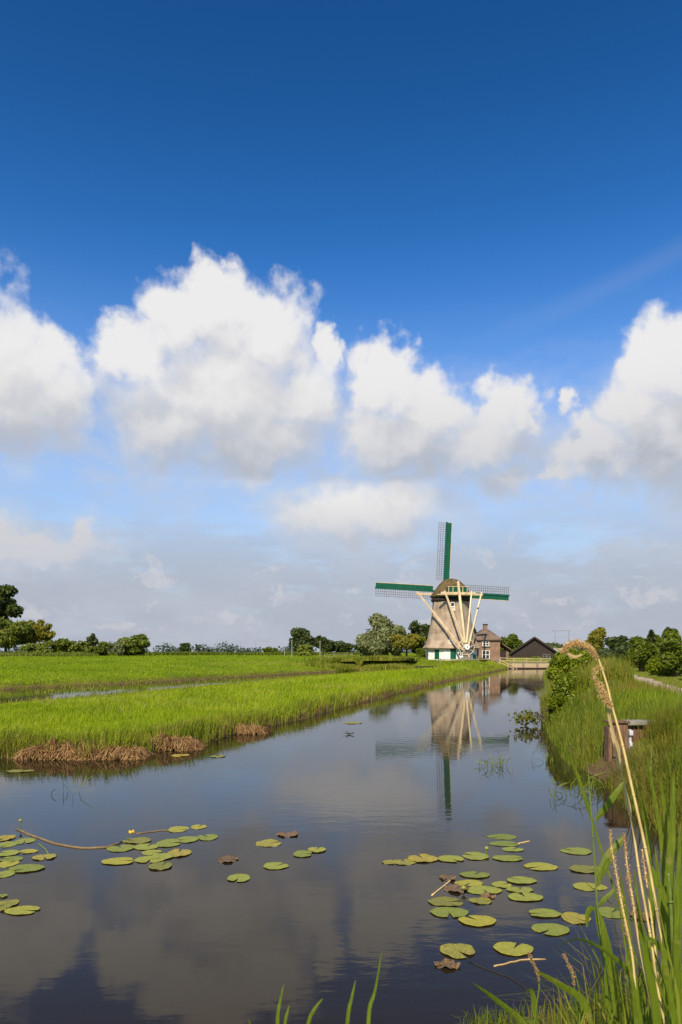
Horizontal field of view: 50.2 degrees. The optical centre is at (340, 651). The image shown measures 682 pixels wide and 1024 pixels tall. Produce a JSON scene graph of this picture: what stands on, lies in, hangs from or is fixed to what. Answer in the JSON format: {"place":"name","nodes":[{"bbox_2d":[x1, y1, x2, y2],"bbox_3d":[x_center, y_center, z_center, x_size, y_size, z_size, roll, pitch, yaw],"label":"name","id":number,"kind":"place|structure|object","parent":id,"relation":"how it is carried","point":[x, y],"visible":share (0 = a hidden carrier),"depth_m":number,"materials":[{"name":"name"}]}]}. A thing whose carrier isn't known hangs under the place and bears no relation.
{"place":"outdoors","nodes":[
{"label":"outdoors","id":0,"kind":"place"},
{"bbox_2d":[0,671,359,703],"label":"ditch water","id":1,"kind":"structure","parent":0,"point":[20,694],"depth_m":59.80,"materials":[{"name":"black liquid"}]},
{"bbox_2d":[0,672,333,702],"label":"ditch water weed","id":2,"kind":"object","parent":1,"relation":"on","point":[103,689],"visible":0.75,"depth_m":60.99,"materials":[{"name":"plant"}]},
{"bbox_2d":[3,679,400,739],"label":"seeding grass","id":3,"kind":"structure","parent":0,"point":[227,704],"depth_m":36.45,"materials":[{"name":"plant"}]},
{"bbox_2d":[0,657,548,752],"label":"meadow grass","id":4,"kind":"structure","parent":0,"point":[133,716],"depth_m":34.72,"materials":[{"name":"plant"}]},
{"bbox_2d":[0,669,681,1023],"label":"canal water","id":5,"kind":"structure","parent":0,"point":[196,936],"depth_m":9.90,"materials":[{"name":"blue liquid"}]},
{"bbox_2d":[4,905,40,914],"bbox_3d":[-3.697,2.990,8.433,0.396,0.008,0.296,0,0,0],"label":"lily pad","id":6,"kind":"object","parent":5,"relation":"on","point":[19,910],"visible":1,"depth_m":8.45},
{"bbox_2d":[9,864,44,871],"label":"lily pad","id":7,"kind":"object","parent":5,"relation":"on","point":[28,867],"visible":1,"depth_m":10.08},
{"bbox_2d":[15,828,122,848],"bbox_3d":[-4.563,2.998,11.642,2.229,0.043,0.553,0,0,22],"label":"floating root","id":8,"kind":"object","parent":5,"relation":"on","point":[49,841],"visible":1,"depth_m":11.31,"materials":[{"name":"plant"}]},
{"bbox_2d":[102,857,133,864],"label":"lily pad","id":9,"kind":"object","parent":5,"relation":"on","point":[117,860],"visible":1,"depth_m":10.42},
{"bbox_2d":[408,853,437,861],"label":"lily pad","id":10,"kind":"object","parent":5,"relation":"on","point":[426,858],"visible":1,"depth_m":10.52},
{"bbox_2d":[428,896,462,905],"bbox_3d":[1.250,2.991,8.733,0.412,0.018,0.352,0,-1,0],"label":"lily pad","id":11,"kind":"object","parent":5,"relation":"on","point":[441,900],"visible":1,"depth_m":8.72,"materials":[{"name":"plant"}]},
{"bbox_2d":[434,958,460,968],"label":"dead leaf","id":12,"kind":"object","parent":5,"relation":"on","point":[448,963],"visible":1,"depth_m":6.95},
{"bbox_2d":[430,907,468,916],"bbox_3d":[1.248,2.988,8.363,0.450,0.008,0.329,0,0,0],"label":"lily pad","id":13,"kind":"object","parent":5,"relation":"on","point":[445,911],"visible":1,"depth_m":8.38,"materials":[{"name":"plant"}]},
{"bbox_2d":[440,943,474,957],"bbox_3d":[1.167,2.988,7.290,0.351,0.017,0.374,0,0,0],"label":"lily pad","id":14,"kind":"object","parent":5,"relation":"on","point":[451,949],"visible":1,"depth_m":7.32,"materials":[{"name":"plant"}]},
{"bbox_2d":[458,915,495,925],"bbox_3d":[1.523,2.987,8.097,0.422,0.009,0.344,0,-1,0],"label":"lily pad","id":15,"kind":"object","parent":5,"relation":"on","point":[482,920],"visible":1,"depth_m":8.10,"materials":[{"name":"plant"}]},
{"bbox_2d":[467,885,501,893],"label":"lily pad","id":16,"kind":"object","parent":5,"relation":"on","point":[478,889],"visible":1,"depth_m":9.16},
{"bbox_2d":[493,942,533,955],"bbox_3d":[1.731,2.988,7.336,0.388,0.009,0.342,0,0,25],"label":"lily pad","id":17,"kind":"object","parent":5,"relation":"on","point":[507,948],"visible":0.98,"depth_m":7.34,"materials":[{"name":"plant"}]},
{"bbox_2d":[508,892,542,900],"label":"lily pad","id":18,"kind":"object","parent":5,"relation":"on","point":[528,896],"visible":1,"depth_m":8.88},
{"bbox_2d":[508,707,552,725],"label":"plant","id":19,"kind":"object","parent":5,"relation":"on","point":[530,715],"visible":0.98,"depth_m":29.46,"materials":[{"name":"green plant"}]},
{"bbox_2d":[524,862,557,869],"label":"lily pad","id":20,"kind":"object","parent":5,"relation":"on","point":[541,866],"visible":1,"depth_m":10.15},
{"bbox_2d":[529,908,561,916],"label":"lily pad","id":21,"kind":"object","parent":5,"relation":"on","point":[543,912],"visible":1,"depth_m":8.34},
{"bbox_2d":[531,923,569,935],"bbox_3d":[2.267,2.991,7.855,0.409,0.009,0.359,-1,-1,0],"label":"lily pad","id":22,"kind":"object","parent":5,"relation":"on","point":[554,929],"visible":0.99,"depth_m":7.87,"materials":[{"name":"plant"}]},
{"bbox_2d":[561,911,590,923],"bbox_3d":[2.645,2.993,8.200,0.321,0.018,0.370,-1,0,0],"label":"lily pad","id":23,"kind":"object","parent":5,"relation":"on","point":[567,917],"visible":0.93,"depth_m":8.21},
{"bbox_2d":[560,847,591,854],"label":"lily pad","id":24,"kind":"object","parent":5,"relation":"on","point":[578,850],"visible":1,"depth_m":10.97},
{"bbox_2d":[573,882,607,890],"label":"lily pad","id":25,"kind":"object","parent":5,"relation":"on","point":[584,886],"visible":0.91,"depth_m":9.29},
{"bbox_2d":[552,772,645,794],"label":"water plant","id":26,"kind":"object","parent":5,"relation":"on","point":[592,783],"visible":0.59,"depth_m":15.90,"materials":[{"name":"green plant"}]},
{"bbox_2d":[598,906,620,917],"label":"lily pad","id":27,"kind":"object","parent":5,"relation":"on","point":[606,911],"visible":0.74,"depth_m":8.36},
{"bbox_2d":[0,652,681,1023],"bbox_3d":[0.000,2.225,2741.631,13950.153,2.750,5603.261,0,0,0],"label":"ground","id":28,"kind":"structure","parent":0,"point":[602,766],"depth_m":73.44,"materials":[{"name":"plant"}]},
{"bbox_2d":[0,584,23,620],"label":"oak tree","id":29,"kind":"object","parent":28,"relation":"on","point":[9,607],"visible":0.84,"depth_m":188.52,"materials":[{"name":"green plant"}]},
{"bbox_2d":[0,616,34,652],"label":"willow tree","id":30,"kind":"object","parent":28,"relation":"on","point":[12,634],"visible":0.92,"depth_m":180.17,"materials":[{"name":"green plant"}]},
{"bbox_2d":[19,640,54,652],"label":"round bush","id":31,"kind":"object","parent":28,"relation":"on","point":[38,647],"visible":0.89,"depth_m":173.90,"materials":[{"name":"green plant"}]},
{"bbox_2d":[25,619,55,643],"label":"birch tree","id":32,"kind":"object","parent":28,"relation":"on","point":[40,633],"visible":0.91,"depth_m":183.35,"materials":[{"name":"green plant"}]},
{"bbox_2d":[9,737,88,760],"bbox_3d":[-8.066,2.760,20.785,2.544,0.681,1.495,0,0,0],"label":"dead reed mat","id":33,"kind":"object","parent":28,"relation":"on","point":[53,751],"visible":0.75,"depth_m":20.27,"materials":[{"name":"brown plant"}]},
{"bbox_2d":[0,650,100,656],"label":"field edge reeds","id":34,"kind":"object","parent":28,"relation":"on","point":[19,653],"visible":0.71,"depth_m":167.00,"materials":[{"name":"green plant"}]},
{"bbox_2d":[49,638,76,651],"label":"round bush","id":35,"kind":"object","parent":28,"relation":"on","point":[63,645],"visible":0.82,"depth_m":176.45,"materials":[{"name":"green plant"}]},
{"bbox_2d":[70,640,92,653],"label":"round bush","id":36,"kind":"object","parent":28,"relation":"on","point":[80,646],"visible":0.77,"depth_m":176.14,"materials":[{"name":"green plant"}]},
{"bbox_2d":[88,641,112,655],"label":"round bush","id":37,"kind":"object","parent":28,"relation":"on","point":[102,647],"visible":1,"depth_m":174.94,"materials":[{"name":"green plant"}]},
{"bbox_2d":[63,743,156,760],"bbox_3d":[-6.608,2.833,20.797,2.569,0.534,1.530,0,0,0],"label":"dead reed mat","id":38,"kind":"object","parent":28,"relation":"on","point":[134,752],"visible":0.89,"depth_m":20.29,"materials":[{"name":"brown plant"}]},
{"bbox_2d":[116,634,150,655],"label":"round bush","id":39,"kind":"object","parent":28,"relation":"on","point":[136,644],"visible":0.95,"depth_m":173.28,"materials":[{"name":"green plant"}]},
{"bbox_2d":[145,729,207,751],"bbox_3d":[-5.471,2.748,22.622,2.636,0.704,1.478,0,0,0],"label":"dead reed mat","id":40,"kind":"object","parent":28,"relation":"on","point":[177,743],"visible":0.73,"depth_m":22.17,"materials":[{"name":"brown plant"}]},
{"bbox_2d":[1,651,360,655],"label":"distant reed belt","id":41,"kind":"object","parent":28,"relation":"on","point":[200,653],"visible":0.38,"depth_m":186.45,"materials":[{"name":"green plant"}]},
{"bbox_2d":[0,668,365,702],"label":"ditch reed grass","id":42,"kind":"structure","parent":28,"relation":"on","point":[95,694],"depth_m":60.58,"materials":[{"name":"plant"}]},
{"bbox_2d":[0,653,415,686],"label":"field grass","id":43,"kind":"structure","parent":28,"relation":"on","point":[64,670],"depth_m":96.45,"materials":[{"name":"plant"}]},
{"bbox_2d":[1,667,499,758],"bbox_3d":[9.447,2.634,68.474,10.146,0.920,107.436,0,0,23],"label":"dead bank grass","id":44,"kind":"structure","parent":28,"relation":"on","point":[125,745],"depth_m":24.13,"materials":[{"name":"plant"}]},
{"bbox_2d":[231,723,272,734],"bbox_3d":[-3.838,2.859,27.013,2.797,0.483,1.516,0,0,0],"label":"dead reed mat","id":45,"kind":"object","parent":28,"relation":"on","point":[242,729],"visible":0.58,"depth_m":26.57,"materials":[{"name":"brown plant"}]},
{"bbox_2d":[0,664,505,759],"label":"bank grass","id":46,"kind":"structure","parent":28,"relation":"on","point":[186,728],"depth_m":24.11,"materials":[{"name":"plant"}]},
{"bbox_2d":[289,627,315,650],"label":"tree","id":47,"kind":"object","parent":28,"relation":"on","point":[300,636],"visible":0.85,"depth_m":237.87,"materials":[{"name":"green plant"}]},
{"bbox_2d":[0,641,608,652],"bbox_3d":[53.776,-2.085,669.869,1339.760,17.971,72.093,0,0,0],"label":"distant wood","id":48,"kind":"object","parent":28,"relation":"on","point":[230,649],"visible":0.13,"depth_m":665.53,"materials":[{"name":"green plant"}]},
{"bbox_2d":[295,644,313,655],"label":"round bush","id":49,"kind":"object","parent":28,"relation":"on","point":[305,650],"visible":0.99,"depth_m":171.06,"materials":[{"name":"green plant"}]},
{"bbox_2d":[313,635,334,651],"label":"dark tree","id":50,"kind":"object","parent":28,"relation":"on","point":[327,645],"visible":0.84,"depth_m":248.15,"materials":[{"name":"green plant"}]},
{"bbox_2d":[331,640,353,652],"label":"dark tree","id":51,"kind":"object","parent":28,"relation":"on","point":[340,646],"visible":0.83,"depth_m":252.91,"materials":[{"name":"green plant"}]},
{"bbox_2d":[287,654,437,670],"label":"rough reed patch","id":52,"kind":"object","parent":28,"relation":"on","point":[322,663],"visible":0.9,"depth_m":117.19,"materials":[{"name":"plant"}]},
{"bbox_2d":[355,631,387,655],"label":"silver bush","id":53,"kind":"object","parent":28,"relation":"on","point":[370,644],"visible":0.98,"depth_m":154.17,"materials":[{"name":"green plant"}]},
{"bbox_2d":[366,952,381,1023],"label":"reed","id":54,"kind":"object","parent":28,"relation":"on","point":[370,1005],"visible":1,"depth_m":1.92,"materials":[{"name":"green plant"}]},
{"bbox_2d":[362,612,407,656],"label":"silver willow","id":55,"kind":"object","parent":28,"relation":"on","point":[382,624],"visible":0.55,"depth_m":156.01,"materials":[{"name":"green plant"}]},
{"bbox_2d":[389,633,425,655],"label":"apple tree","id":56,"kind":"object","parent":28,"relation":"on","point":[410,641],"visible":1,"depth_m":120.83,"materials":[{"name":"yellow plant"}]},
{"bbox_2d":[408,620,429,653],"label":"dark tree","id":57,"kind":"object","parent":28,"relation":"on","point":[420,630],"visible":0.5,"depth_m":163.71,"materials":[{"name":"green plant"}]},
{"bbox_2d":[375,522,509,659],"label":"windmill","id":58,"kind":"object","parent":28,"relation":"on","point":[451,635],"visible":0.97,"depth_m":123.32,"materials":[{"name":"green paint"}]},
{"bbox_2d":[475,624,512,660],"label":"brick house","id":59,"kind":"structure","parent":28,"relation":"on","point":[490,644],"depth_m":134.00,"materials":[{"name":"brown brick"}]},
{"bbox_2d":[472,983,526,1023],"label":"reed","id":60,"kind":"object","parent":28,"relation":"on","point":[517,1017],"visible":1,"depth_m":2.42,"materials":[{"name":"green plant"}]},
{"bbox_2d":[500,633,522,656],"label":"leafy tree","id":61,"kind":"object","parent":28,"relation":"on","point":[512,641],"visible":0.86,"depth_m":174.12,"materials":[{"name":"green plant"}]},
{"bbox_2d":[508,662,549,668],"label":"timber dam","id":62,"kind":"structure","parent":28,"relation":"on","point":[531,665],"depth_m":130.14,"materials":[{"name":"brown wood"}]},
{"bbox_2d":[508,637,557,658],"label":"barn","id":63,"kind":"structure","parent":28,"relation":"on","point":[532,647],"depth_m":149.97,"materials":[{"name":"wood"}]},
{"bbox_2d":[526,951,539,1023],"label":"seed grass","id":64,"kind":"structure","parent":28,"relation":"on","point":[534,1004],"depth_m":2.90,"materials":[{"name":"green plant"}]},
{"bbox_2d":[547,675,568,723],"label":"bank bush","id":65,"kind":"object","parent":28,"relation":"on","point":[558,685],"visible":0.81,"depth_m":29.44,"materials":[{"name":"green plant"}]},
{"bbox_2d":[537,971,592,1023],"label":"reed","id":66,"kind":"object","parent":28,"relation":"on","point":[580,998],"visible":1,"depth_m":2.82,"materials":[{"name":"green plant"}]},
{"bbox_2d":[450,963,681,1023],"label":"shore weeds","id":67,"kind":"object","parent":28,"relation":"on","point":[499,1020],"visible":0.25,"depth_m":5.17,"materials":[{"name":"green plant"}]},
{"bbox_2d":[548,671,589,701],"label":"bank bush","id":68,"kind":"object","parent":28,"relation":"on","point":[572,674],"visible":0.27,"depth_m":29.69,"materials":[{"name":"green plant"}]},
{"bbox_2d":[545,648,595,681],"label":"alder bush","id":69,"kind":"object","parent":28,"relation":"on","point":[560,663],"visible":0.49,"depth_m":32.44,"materials":[{"name":"green plant"}]},
{"bbox_2d":[533,653,639,718],"bbox_3d":[10.380,1.578,31.319,3.818,3.105,4.084,0,0,0],"label":"reed clump","id":70,"kind":"object","parent":28,"relation":"on","point":[614,670],"visible":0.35,"depth_m":29.89,"materials":[{"name":"plant"}]},
{"bbox_2d":[557,678,624,718],"bbox_3d":[10.020,1.983,29.419,2.762,1.916,1.822,0,0,0],"label":"reed clump","id":71,"kind":"object","parent":28,"relation":"on","point":[567,705],"visible":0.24,"depth_m":28.92,"materials":[{"name":"green plant"}]},
{"bbox_2d":[585,627,606,651],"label":"leafy tree","id":72,"kind":"object","parent":28,"relation":"on","point":[597,636],"visible":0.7,"depth_m":118.93,"materials":[{"name":"green plant"}]},
{"bbox_2d":[557,938,642,1018],"bbox_3d":[0.963,1.460,2.622,0.374,0.862,0.013,0,0,0],"label":"reed","id":73,"kind":"object","parent":28,"relation":"on","point":[621,964],"visible":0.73,"depth_m":2.62,"materials":[{"name":"green plant"}]},
{"bbox_2d":[585,762,624,1023],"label":"reed","id":74,"kind":"object","parent":28,"relation":"on","point":[605,862],"visible":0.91,"depth_m":3.02,"materials":[{"name":"green plant"}]},
{"bbox_2d":[561,744,648,1000],"bbox_3d":[1.370,1.265,3.622,0.551,1.617,0.009,0,0,0],"label":"reed","id":75,"kind":"object","parent":28,"relation":"on","point":[583,795],"visible":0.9,"depth_m":3.62,"materials":[{"name":"green plant"}]},
{"bbox_2d":[595,908,618,1023],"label":"reed","id":76,"kind":"object","parent":28,"relation":"on","point":[612,971],"visible":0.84,"depth_m":3.02,"materials":[{"name":"green plant"}]},
{"bbox_2d":[604,967,612,1023],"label":"reed","id":77,"kind":"object","parent":28,"relation":"on","point":[608,1009],"visible":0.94,"depth_m":2.92,"materials":[{"name":"green plant"}]},
{"bbox_2d":[556,638,663,943],"bbox_3d":[1.031,0.914,2.607,0.527,1.934,0.056,0,0,-3],"label":"reed","id":78,"kind":"object","parent":28,"relation":"on","point":[607,699],"visible":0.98,"depth_m":2.60,"materials":[{"name":"plant"}]},
{"bbox_2d":[541,670,681,851],"bbox_3d":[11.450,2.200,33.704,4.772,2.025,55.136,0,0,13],"label":"rank bank grass","id":79,"kind":"structure","parent":28,"relation":"on","point":[661,750],"depth_m":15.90,"materials":[{"name":"plant"}]},
{"bbox_2d":[604,635,629,650],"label":"tree","id":80,"kind":"object","parent":28,"relation":"on","point":[612,643],"visible":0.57,"depth_m":139.23,"materials":[{"name":"green plant"}]},
{"bbox_2d":[553,847,681,1023],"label":"corner reeds","id":81,"kind":"object","parent":28,"relation":"on","point":[644,1000],"visible":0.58,"depth_m":3.43,"materials":[{"name":"green plant"}]},
{"bbox_2d":[603,720,632,761],"bbox_3d":[6.855,2.567,17.995,0.570,1.745,0.450,0,0,0],"label":"mooring post","id":82,"kind":"object","parent":28,"relation":"on","point":[609,751],"visible":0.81,"depth_m":17.83,"materials":[{"name":"wood"}]},
{"bbox_2d":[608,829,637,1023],"bbox_3d":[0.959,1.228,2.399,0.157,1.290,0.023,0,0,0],"label":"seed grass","id":83,"kind":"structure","parent":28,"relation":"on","point":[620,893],"depth_m":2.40,"materials":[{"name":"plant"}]},
{"bbox_2d":[613,643,634,667],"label":"hedge bush","id":84,"kind":"object","parent":28,"relation":"on","point":[623,649],"visible":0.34,"depth_m":79.78,"materials":[{"name":"green plant"}]},
{"bbox_2d":[574,678,681,705],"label":"reed clump","id":85,"kind":"object","parent":28,"relation":"on","point":[644,685],"visible":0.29,"depth_m":27.94,"materials":[{"name":"green plant"}]},
{"bbox_2d":[619,869,639,1023],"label":"reed","id":86,"kind":"object","parent":28,"relation":"on","point":[628,947],"visible":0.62,"depth_m":2.52,"materials":[{"name":"green plant"}]},
{"bbox_2d":[586,696,681,735],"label":"reed clump","id":87,"kind":"object","parent":28,"relation":"on","point":[632,713],"visible":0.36,"depth_m":20.28,"materials":[{"name":"green plant"}]},
{"bbox_2d":[626,952,642,1023],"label":"reed","id":88,"kind":"object","parent":28,"relation":"on","point":[637,1007],"visible":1,"depth_m":2.32,"materials":[{"name":"green plant"}]},
{"bbox_2d":[609,728,664,1023],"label":"reed","id":89,"kind":"object","parent":28,"relation":"on","point":[628,805],"visible":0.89,"depth_m":2.70,"materials":[{"name":"plant"}]},
{"bbox_2d":[622,833,652,1017],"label":"seed grass","id":90,"kind":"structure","parent":28,"relation":"on","point":[628,877],"depth_m":2.45,"materials":[{"name":"plant"}]},
{"bbox_2d":[600,678,681,736],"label":"verge grass","id":91,"kind":"structure","parent":28,"relation":"on","point":[673,695],"depth_m":23.24,"materials":[{"name":"plant"}]},
{"bbox_2d":[626,720,655,742],"bbox_3d":[8.900,2.453,18.142,3.735,1.495,0.436,0,0,0],"label":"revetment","id":92,"kind":"object","parent":28,"relation":"on","point":[635,730],"visible":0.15,"depth_m":18.17,"materials":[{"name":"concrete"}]},
{"bbox_2d":[625,639,660,671],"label":"hedge bush","id":93,"kind":"object","parent":28,"relation":"on","point":[644,653],"visible":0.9,"depth_m":65.39,"materials":[{"name":"green plant"}]},
{"bbox_2d":[634,872,652,1023],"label":"reed","id":94,"kind":"object","parent":28,"relation":"on","point":[641,926],"visible":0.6,"depth_m":2.92,"materials":[{"name":"green plant"}]},
{"bbox_2d":[641,790,655,984],"bbox_3d":[1.334,1.275,3.122,0.095,1.372,0.007,0,0,0],"label":"reed","id":95,"kind":"object","parent":28,"relation":"on","point":[648,841],"visible":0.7,"depth_m":3.12,"materials":[{"name":"green plant"}]},
{"bbox_2d":[639,930,660,1023],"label":"reed","id":96,"kind":"object","parent":28,"relation":"on","point":[654,999],"visible":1,"depth_m":2.42,"materials":[{"name":"green plant"}]},
{"bbox_2d":[640,849,660,1014],"bbox_3d":[1.205,1.331,2.800,0.108,1.149,0.026,0,0,0],"label":"reed","id":97,"kind":"object","parent":28,"relation":"on","point":[645,876],"visible":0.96,"depth_m":2.80,"materials":[{"name":"plant"}]},
{"bbox_2d":[627,666,681,687],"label":"mown grass","id":98,"kind":"structure","parent":28,"relation":"on","point":[665,677],"depth_m":49.10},
{"bbox_2d":[645,657,663,674],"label":"hedge bush","id":99,"kind":"object","parent":28,"relation":"on","point":[653,667],"visible":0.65,"depth_m":55.63,"materials":[{"name":"green plant"}]},
{"bbox_2d":[647,758,664,886],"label":"reed","id":100,"kind":"object","parent":28,"relation":"on","point":[661,841],"visible":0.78,"depth_m":2.92,"materials":[{"name":"green plant"}]},
{"bbox_2d":[642,699,681,740],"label":"reed clump","id":101,"kind":"object","parent":28,"relation":"on","point":[659,719],"visible":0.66,"depth_m":17.58,"materials":[{"name":"green plant"}]},
{"bbox_2d":[655,849,668,1018],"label":"reed","id":102,"kind":"object","parent":28,"relation":"on","point":[661,906],"visible":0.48,"depth_m":2.82,"materials":[{"name":"green plant"}]},
{"bbox_2d":[648,864,681,1004],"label":"reed","id":103,"kind":"object","parent":28,"relation":"on","point":[667,904],"visible":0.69,"depth_m":2.67,"materials":[{"name":"green plant"}]},
{"bbox_2d":[660,776,674,909],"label":"reed","id":104,"kind":"object","parent":28,"relation":"on","point":[666,825],"visible":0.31,"depth_m":2.92,"materials":[{"name":"green plant"}]},
{"bbox_2d":[664,771,675,972],"bbox_3d":[1.250,1.166,2.721,0.080,1.454,0.013,0,0,8],"label":"reed","id":105,"kind":"object","parent":28,"relation":"on","point":[670,860],"visible":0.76,"depth_m":2.72,"materials":[{"name":"green plant"}]},
{"bbox_2d":[659,628,681,676],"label":"hedge bush","id":106,"kind":"object","parent":28,"relation":"on","point":[670,646],"visible":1,"depth_m":51.30,"materials":[{"name":"green plant"}]},
{"bbox_2d":[662,938,678,1023],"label":"reed","id":107,"kind":"object","parent":28,"relation":"on","point":[672,1008],"visible":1,"depth_m":2.32,"materials":[{"name":"green plant"}]},
{"bbox_2d":[673,825,681,1023],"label":"reed","id":108,"kind":"object","parent":28,"relation":"on","point":[677,938],"visible":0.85,"depth_m":2.62,"materials":[{"name":"green plant"}]},
{"bbox_2d":[0,0,681,651],"label":"sky","id":109,"kind":"structure","parent":0,"point":[293,294],"materials":[{"name":"blue"}]},
{"bbox_2d":[483,894,669,1023],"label":"corner dead grass","id":110,"kind":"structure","parent":0,"point":[594,1016],"depth_m":3.75,"materials":[{"name":"plant"}]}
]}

